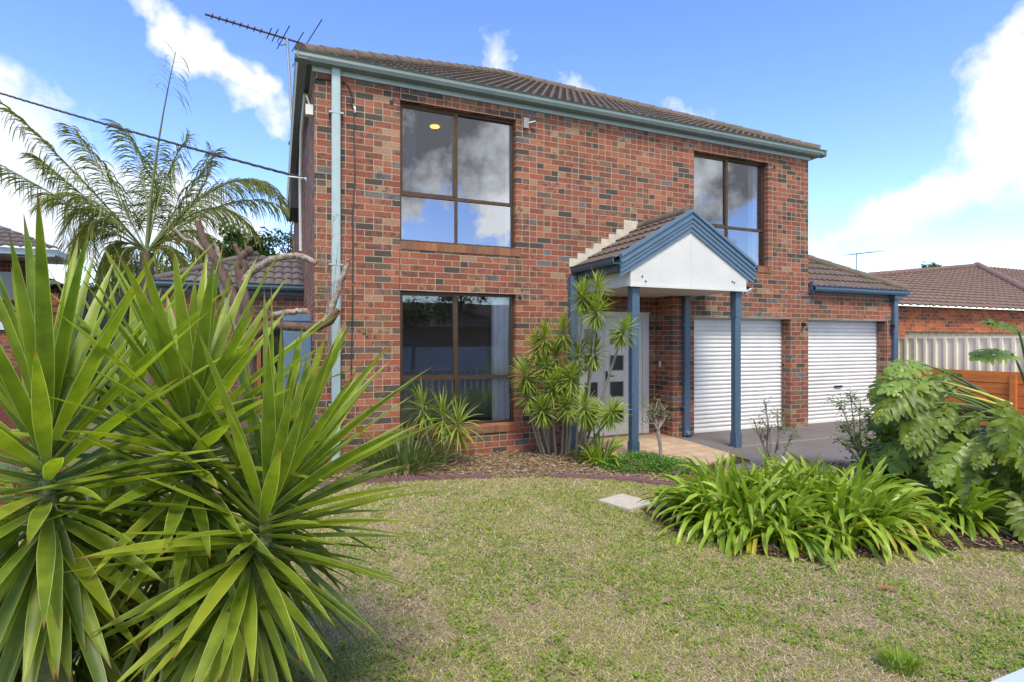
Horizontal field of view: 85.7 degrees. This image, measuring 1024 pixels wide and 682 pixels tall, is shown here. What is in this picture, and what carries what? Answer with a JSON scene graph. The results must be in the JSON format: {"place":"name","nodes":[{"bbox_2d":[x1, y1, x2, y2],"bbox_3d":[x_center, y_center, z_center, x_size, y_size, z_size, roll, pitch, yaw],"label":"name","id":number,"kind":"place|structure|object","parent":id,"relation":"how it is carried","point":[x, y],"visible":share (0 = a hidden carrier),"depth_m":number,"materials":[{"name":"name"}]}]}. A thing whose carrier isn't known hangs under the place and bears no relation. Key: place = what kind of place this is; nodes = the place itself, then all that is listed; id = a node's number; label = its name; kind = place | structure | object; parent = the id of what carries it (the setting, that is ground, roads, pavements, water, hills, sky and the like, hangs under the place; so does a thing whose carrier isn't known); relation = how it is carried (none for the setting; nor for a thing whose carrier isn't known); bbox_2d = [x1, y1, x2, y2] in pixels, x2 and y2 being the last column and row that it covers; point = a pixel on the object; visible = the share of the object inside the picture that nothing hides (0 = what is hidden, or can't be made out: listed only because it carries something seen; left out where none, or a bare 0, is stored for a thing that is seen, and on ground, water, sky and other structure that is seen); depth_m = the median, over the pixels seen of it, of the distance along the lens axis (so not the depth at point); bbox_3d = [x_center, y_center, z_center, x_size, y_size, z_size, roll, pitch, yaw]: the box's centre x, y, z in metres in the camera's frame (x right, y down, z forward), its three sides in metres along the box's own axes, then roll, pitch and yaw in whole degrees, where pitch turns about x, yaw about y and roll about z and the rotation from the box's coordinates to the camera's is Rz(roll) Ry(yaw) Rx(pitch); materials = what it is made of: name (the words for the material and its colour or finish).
{"place":"outdoors","nodes":[
{"label":"outdoors","id":0,"kind":"place"},
{"bbox_2d":[33,443,716,506],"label":"mulch","id":1,"kind":"object","parent":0,"point":[548,464],"visible":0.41,"depth_m":7.00,"materials":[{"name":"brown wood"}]},
{"bbox_2d":[173,220,349,484],"bbox_3d":[-2.811,0.243,6.203,1.982,3.210,0.298,0,0,7],"label":"pruned tree","id":2,"kind":"object","parent":1,"relation":"on","point":[241,268],"visible":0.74,"depth_m":6.17,"materials":[{"name":"grey plant"}]},
{"bbox_2d":[334,415,470,479],"bbox_3d":[-1.454,1.426,7.031,1.942,1.026,1.932,0,0,-23],"label":"strappy plant","id":3,"kind":"object","parent":1,"relation":"on","point":[405,454],"visible":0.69,"depth_m":6.84,"materials":[{"name":"green plant"}]},
{"bbox_2d":[403,379,484,462],"bbox_3d":[-0.972,1.049,7.309,1.356,1.176,0.871,0,0,14],"label":"dracaena","id":4,"kind":"object","parent":1,"relation":"on","point":[425,418],"visible":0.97,"depth_m":7.28,"materials":[{"name":"green plant"}]},
{"bbox_2d":[506,268,640,458],"bbox_3d":[0.812,0.310,7.506,1.887,2.672,1.053,0,0,36],"label":"dracaena","id":5,"kind":"object","parent":1,"relation":"on","point":[586,418],"visible":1,"depth_m":7.54,"materials":[{"name":"green plant"}]},
{"bbox_2d":[563,429,627,468],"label":"agapanthus","id":6,"kind":"object","parent":1,"relation":"on","point":[596,458],"visible":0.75,"depth_m":7.28,"materials":[{"name":"green plant"}]},
{"bbox_2d":[598,450,676,472],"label":"ground cover","id":7,"kind":"object","parent":1,"relation":"on","point":[640,455],"visible":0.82,"depth_m":7.00,"materials":[{"name":"green plant"}]},
{"bbox_2d":[638,392,672,467],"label":"rose bush","id":8,"kind":"object","parent":1,"relation":"on","point":[655,423],"visible":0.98,"depth_m":7.05,"materials":[{"name":"brown plant"}]},
{"bbox_2d":[644,454,694,474],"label":"ground cover","id":9,"kind":"object","parent":1,"relation":"on","point":[668,461],"visible":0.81,"depth_m":6.85,"materials":[{"name":"green plant"}]},
{"bbox_2d":[16,408,739,487],"bbox_3d":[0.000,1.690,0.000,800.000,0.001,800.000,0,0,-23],"label":"ground","id":10,"kind":"structure","parent":0,"point":[93,425],"depth_m":8.52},
{"bbox_2d":[0,226,77,372],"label":"neighbour house","id":11,"kind":"structure","parent":10,"relation":"on","point":[53,256],"depth_m":11.46,"materials":[{"name":"brick"}]},
{"bbox_2d":[0,272,13,299],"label":"window","id":12,"kind":"structure","parent":11,"relation":"in","point":[6,277],"depth_m":11.75,"materials":[{"name":"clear glass"}]},
{"bbox_2d":[50,285,161,407],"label":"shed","id":13,"kind":"structure","parent":10,"relation":"on","point":[89,300],"depth_m":13.35,"materials":[{"name":"brown metal"}]},
{"bbox_2d":[80,254,169,290],"bbox_3d":[-14.933,-1.039,21.601,4.698,5.354,4.078,0,0,-23],"label":"tree","id":14,"kind":"object","parent":10,"relation":"on","point":[114,278],"visible":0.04,"depth_m":21.36,"materials":[{"name":"green plant"}]},
{"bbox_2d":[0,46,298,397],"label":"palm tree","id":15,"kind":"object","parent":10,"relation":"on","point":[102,222],"visible":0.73,"depth_m":11.36,"materials":[{"name":"green plant"}]},
{"bbox_2d":[215,218,282,257],"bbox_3d":[-8.234,-1.043,16.932,2.530,5.354,2.504,0,0,-23],"label":"tree","id":16,"kind":"object","parent":10,"relation":"on","point":[236,238],"visible":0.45,"depth_m":16.70,"materials":[{"name":"green plant"}]},
{"bbox_2d":[267,228,293,254],"bbox_3d":[-7.699,-1.116,19.027,1.632,5.497,1.683,0,0,-23],"label":"tree","id":17,"kind":"object","parent":10,"relation":"on","point":[287,238],"visible":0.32,"depth_m":18.79,"materials":[{"name":"plant"}]},
{"bbox_2d":[152,42,909,464],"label":"brick house","id":18,"kind":"structure","parent":10,"relation":"on","point":[486,216],"depth_m":8.79,"materials":[{"name":"brick"}]},
{"bbox_2d":[0,92,306,181],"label":"overhead cable","id":19,"kind":"object","parent":18,"relation":"attached to","point":[206,152],"visible":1,"depth_m":10.12,"materials":[{"name":"black plastic"}]},
{"bbox_2d":[205,13,322,144],"bbox_3d":[-4.711,-4.837,10.518,1.942,1.996,2.055,0,0,-23],"label":"tv antenna","id":20,"kind":"object","parent":18,"relation":"attached to","point":[268,33],"visible":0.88,"depth_m":10.56,"materials":[{"name":"metal"}]},
{"bbox_2d":[256,319,282,401],"bbox_3d":[-4.176,0.370,9.813,0.680,1.520,0.070,0,0,-23],"label":"wing window","id":21,"kind":"structure","parent":18,"relation":"in","point":[258,360],"depth_m":9.66,"materials":[{"name":"brown glass"}]},
{"bbox_2d":[283,312,310,429],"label":"side gate","id":22,"kind":"structure","parent":18,"relation":"attached to","point":[289,337],"depth_m":7.38,"materials":[{"name":"blue paint"}]},
{"bbox_2d":[316,214,353,384],"bbox_3d":[-2.175,-0.502,6.807,0.471,2.097,0.361,0,0,-23],"label":"climbing plant","id":23,"kind":"object","parent":18,"relation":"attached to","point":[326,300],"visible":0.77,"depth_m":6.80,"materials":[{"name":"brown plant"}]},
{"bbox_2d":[400,102,513,248],"bbox_3d":[-0.774,-2.315,7.914,1.710,1.910,0.076,0,0,-23],"label":"window","id":24,"kind":"structure","parent":18,"relation":"in","point":[454,198],"depth_m":7.87,"materials":[{"name":"brown metal"}]},
{"bbox_2d":[400,291,513,428],"bbox_3d":[-0.774,0.260,7.914,1.710,1.890,0.076,0,0,-23],"label":"window","id":25,"kind":"structure","parent":18,"relation":"in","point":[455,376],"depth_m":7.87,"materials":[{"name":"brown metal"}]},
{"bbox_2d":[694,153,763,265],"bbox_3d":[3.854,-2.310,9.878,1.715,1.900,0.076,0,0,-23],"label":"window","id":26,"kind":"structure","parent":18,"relation":"in","point":[719,226],"depth_m":9.96,"materials":[{"name":"brown metal"}]},
{"bbox_2d":[694,318,781,432],"bbox_3d":[4.084,0.603,10.076,2.287,2.045,0.032,0,0,-23],"label":"roller door","id":27,"kind":"structure","parent":18,"relation":"in","point":[761,339],"depth_m":10.12,"materials":[{"name":"white metal"}]},
{"bbox_2d":[808,320,876,423],"bbox_3d":[6.616,0.603,11.138,2.285,2.045,0.055,0,0,-23],"label":"roller door","id":28,"kind":"structure","parent":18,"relation":"in","point":[842,355],"depth_m":11.15,"materials":[{"name":"white metal"}]},
{"bbox_2d":[919,261,942,306],"bbox_3d":[25.750,-1.663,33.966,1.657,6.590,1.536,0,0,36],"label":"tree","id":29,"kind":"object","parent":10,"relation":"on","point":[929,265],"visible":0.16,"depth_m":33.87,"materials":[{"name":"green plant"}]},
{"bbox_2d":[867,262,1023,336],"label":"neighbour house","id":30,"kind":"structure","parent":10,"relation":"on","point":[977,285],"depth_m":15.48,"materials":[{"name":"orange brick"}]},
{"bbox_2d":[846,251,881,269],"bbox_3d":[12.607,-2.419,19.904,2.077,1.812,0.917,0,0,-31],"label":"tv antenna","id":31,"kind":"object","parent":30,"relation":"attached to","point":[861,253],"visible":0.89,"depth_m":19.48,"materials":[{"name":"metal"}]},
{"bbox_2d":[898,336,1023,378],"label":"steel fence","id":32,"kind":"object","parent":10,"relation":"on","point":[946,352],"visible":0.21,"depth_m":11.05,"materials":[{"name":"white metal"}]},
{"bbox_2d":[905,332,1023,336],"bbox_3d":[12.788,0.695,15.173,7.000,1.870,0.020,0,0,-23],"label":"fence rail","id":33,"kind":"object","parent":32,"relation":"attached to","point":[907,334],"depth_m":14.71,"materials":[{"name":"beige metal"}]},
{"bbox_2d":[912,368,1023,424],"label":"timber fence","id":34,"kind":"object","parent":10,"relation":"on","point":[1008,386],"visible":0.14,"depth_m":10.27,"materials":[{"name":"wood"}]},
{"bbox_2d":[0,0,1023,309],"label":"sky","id":35,"kind":"structure","parent":0,"point":[916,107],"materials":[{"name":"blue"}]},
{"bbox_2d":[18,475,1023,681],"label":"lawn","id":36,"kind":"structure","parent":0,"point":[872,623],"depth_m":3.43,"materials":[{"name":"plant"}]},
{"bbox_2d":[0,366,65,527],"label":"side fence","id":37,"kind":"object","parent":36,"relation":"on","point":[6,420],"visible":0.08,"depth_m":4.71,"materials":[{"name":"brown wood"}]},
{"bbox_2d":[0,467,114,681],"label":"yucca","id":38,"kind":"object","parent":36,"relation":"on","point":[19,673],"visible":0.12,"depth_m":1.84,"materials":[{"name":"green plant"}]},
{"bbox_2d":[0,460,160,681],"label":"yucca","id":39,"kind":"object","parent":36,"relation":"on","point":[112,648],"visible":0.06,"depth_m":2.05,"materials":[{"name":"green plant"}]},
{"bbox_2d":[0,187,261,681],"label":"yucca","id":40,"kind":"object","parent":36,"relation":"on","point":[44,599],"visible":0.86,"depth_m":1.71,"materials":[{"name":"green plant"}]},
{"bbox_2d":[1,257,260,661],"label":"yucca","id":41,"kind":"object","parent":36,"relation":"on","point":[132,359],"visible":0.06,"depth_m":2.46,"materials":[{"name":"green plant"}]},
{"bbox_2d":[89,485,226,681],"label":"yucca","id":42,"kind":"object","parent":36,"relation":"on","point":[136,630],"visible":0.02,"depth_m":2.07,"materials":[{"name":"green plant"}]},
{"bbox_2d":[0,239,358,681],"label":"yucca","id":43,"kind":"object","parent":36,"relation":"on","point":[214,334],"visible":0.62,"depth_m":1.92,"materials":[{"name":"green plant"}]},
{"bbox_2d":[135,536,300,681],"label":"yucca","id":44,"kind":"object","parent":36,"relation":"on","point":[190,656],"visible":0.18,"depth_m":1.88,"materials":[{"name":"green plant"}]},
{"bbox_2d":[46,287,454,681],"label":"yucca","id":45,"kind":"object","parent":36,"relation":"on","point":[282,453],"visible":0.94,"depth_m":1.88,"materials":[{"name":"green plant"}]},
{"bbox_2d":[140,357,403,681],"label":"yucca","id":46,"kind":"object","parent":36,"relation":"on","point":[300,606],"visible":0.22,"depth_m":2.46,"materials":[{"name":"green plant"}]},
{"bbox_2d":[66,474,491,514],"bbox_3d":[-2.557,1.623,5.858,4.877,0.055,0.440,0,0,-21],"label":"garden edging","id":47,"kind":"object","parent":36,"relation":"on","point":[433,477],"visible":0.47,"depth_m":6.45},
{"bbox_2d":[543,665,574,676],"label":"twig","id":48,"kind":"object","parent":36,"relation":"on","point":[548,673],"visible":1,"depth_m":2.68,"materials":[{"name":"brown wood"}]},
{"bbox_2d":[550,474,609,479],"bbox_3d":[0.808,1.625,6.567,0.715,0.050,0.134,0,0,9],"label":"garden edging","id":49,"kind":"object","parent":36,"relation":"on","point":[583,476],"visible":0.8,"depth_m":6.54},
{"bbox_2d":[598,493,655,511],"bbox_3d":[1.148,1.625,5.512,0.375,0.050,0.431,0,0,-39],"label":"stepping paver","id":50,"kind":"object","parent":36,"relation":"on","point":[625,502],"visible":0.71,"depth_m":5.47,"materials":[{"name":"concrete"}]},
{"bbox_2d":[614,476,679,486],"bbox_3d":[1.602,1.623,6.293,0.908,0.054,0.141,0,0,28],"label":"garden edging","id":51,"kind":"object","parent":36,"relation":"on","point":[639,480],"visible":0.5,"depth_m":6.33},
{"bbox_2d":[815,557,837,569],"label":"twig","id":52,"kind":"object","parent":36,"relation":"on","point":[828,565],"visible":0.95,"depth_m":3.93,"materials":[{"name":"brown wood"}]},
{"bbox_2d":[877,585,894,590],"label":"fallen leaf","id":53,"kind":"object","parent":36,"relation":"on","point":[883,586],"visible":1,"depth_m":3.58,"materials":[{"name":"orange plant"}]},
{"bbox_2d":[868,642,931,676],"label":"grass tuft","id":54,"kind":"object","parent":36,"relation":"on","point":[901,656],"visible":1,"depth_m":2.76,"materials":[{"name":"green plant"}]},
{"bbox_2d":[991,668,1023,681],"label":"front fence","id":55,"kind":"object","parent":36,"relation":"on","point":[1017,676],"depth_m":1.28,"materials":[{"name":"white metal"}]},
{"bbox_2d":[579,432,734,469],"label":"entry path","id":56,"kind":"structure","parent":0,"point":[676,447],"depth_m":8.24,"materials":[{"name":"tile"}]},
{"bbox_2d":[707,458,751,471],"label":"garden soil","id":57,"kind":"structure","parent":0,"point":[738,460],"depth_m":7.40,"materials":[{"name":"brown soil"}]},
{"bbox_2d":[641,460,1023,561],"bbox_3d":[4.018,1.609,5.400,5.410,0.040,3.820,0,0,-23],"label":"mulch","id":58,"kind":"object","parent":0,"point":[1000,533],"visible":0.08,"depth_m":4.48,"materials":[{"name":"brown wood"}]},
{"bbox_2d":[635,451,863,572],"bbox_3d":[2.049,1.562,4.799,1.866,1.157,1.940,0,0,-23],"label":"agapanthus","id":59,"kind":"object","parent":58,"relation":"on","point":[709,503],"visible":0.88,"depth_m":4.51,"materials":[{"name":"green plant"}]},
{"bbox_2d":[749,396,802,465],"bbox_3d":[3.316,1.167,6.979,0.683,0.941,0.415,0,0,-4],"label":"rose bush","id":60,"kind":"object","parent":58,"relation":"on","point":[779,433],"visible":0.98,"depth_m":6.98,"materials":[{"name":"brown plant"}]},
{"bbox_2d":[738,447,968,564],"bbox_3d":[2.835,1.525,4.858,1.858,1.206,1.802,0,0,-23],"label":"agapanthus","id":61,"kind":"object","parent":58,"relation":"on","point":[873,513],"visible":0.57,"depth_m":4.41,"materials":[{"name":"green plant"}]},
{"bbox_2d":[821,388,886,467],"bbox_3d":[4.351,1.112,6.906,0.706,1.049,0.587,0,0,-23],"label":"rose bush","id":62,"kind":"object","parent":58,"relation":"on","point":[854,437],"visible":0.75,"depth_m":6.88,"materials":[{"name":"green plant"}]},
{"bbox_2d":[839,433,968,483],"bbox_3d":[4.227,1.257,5.867,1.797,0.775,1.370,0,0,3],"label":"shrub","id":63,"kind":"object","parent":58,"relation":"on","point":[867,449],"visible":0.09,"depth_m":5.72,"materials":[{"name":"green plant"}]},
{"bbox_2d":[865,319,1023,543],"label":"philodendron","id":64,"kind":"object","parent":58,"relation":"on","point":[906,398],"visible":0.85,"depth_m":4.92,"materials":[{"name":"green plant"}]},
{"bbox_2d":[891,464,1014,547],"bbox_3d":[3.941,1.540,4.871,1.085,0.982,1.089,0,0,34],"label":"agapanthus","id":65,"kind":"object","parent":58,"relation":"on","point":[958,516],"visible":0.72,"depth_m":4.71,"materials":[{"name":"green plant"}]},
{"bbox_2d":[675,419,1021,474],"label":"driveway","id":66,"kind":"structure","parent":0,"point":[826,447],"depth_m":8.70,"materials":[{"name":"concrete"}]},
{"bbox_2d":[729,433,872,447],"bbox_3d":[6.010,1.614,9.515,5.900,0.003,0.020,0,0,-23],"label":"driveway joint","id":67,"kind":"object","parent":66,"relation":"on","point":[798,440],"visible":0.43,"depth_m":8.94,"materials":[{"name":"grey concrete"}]}
]}

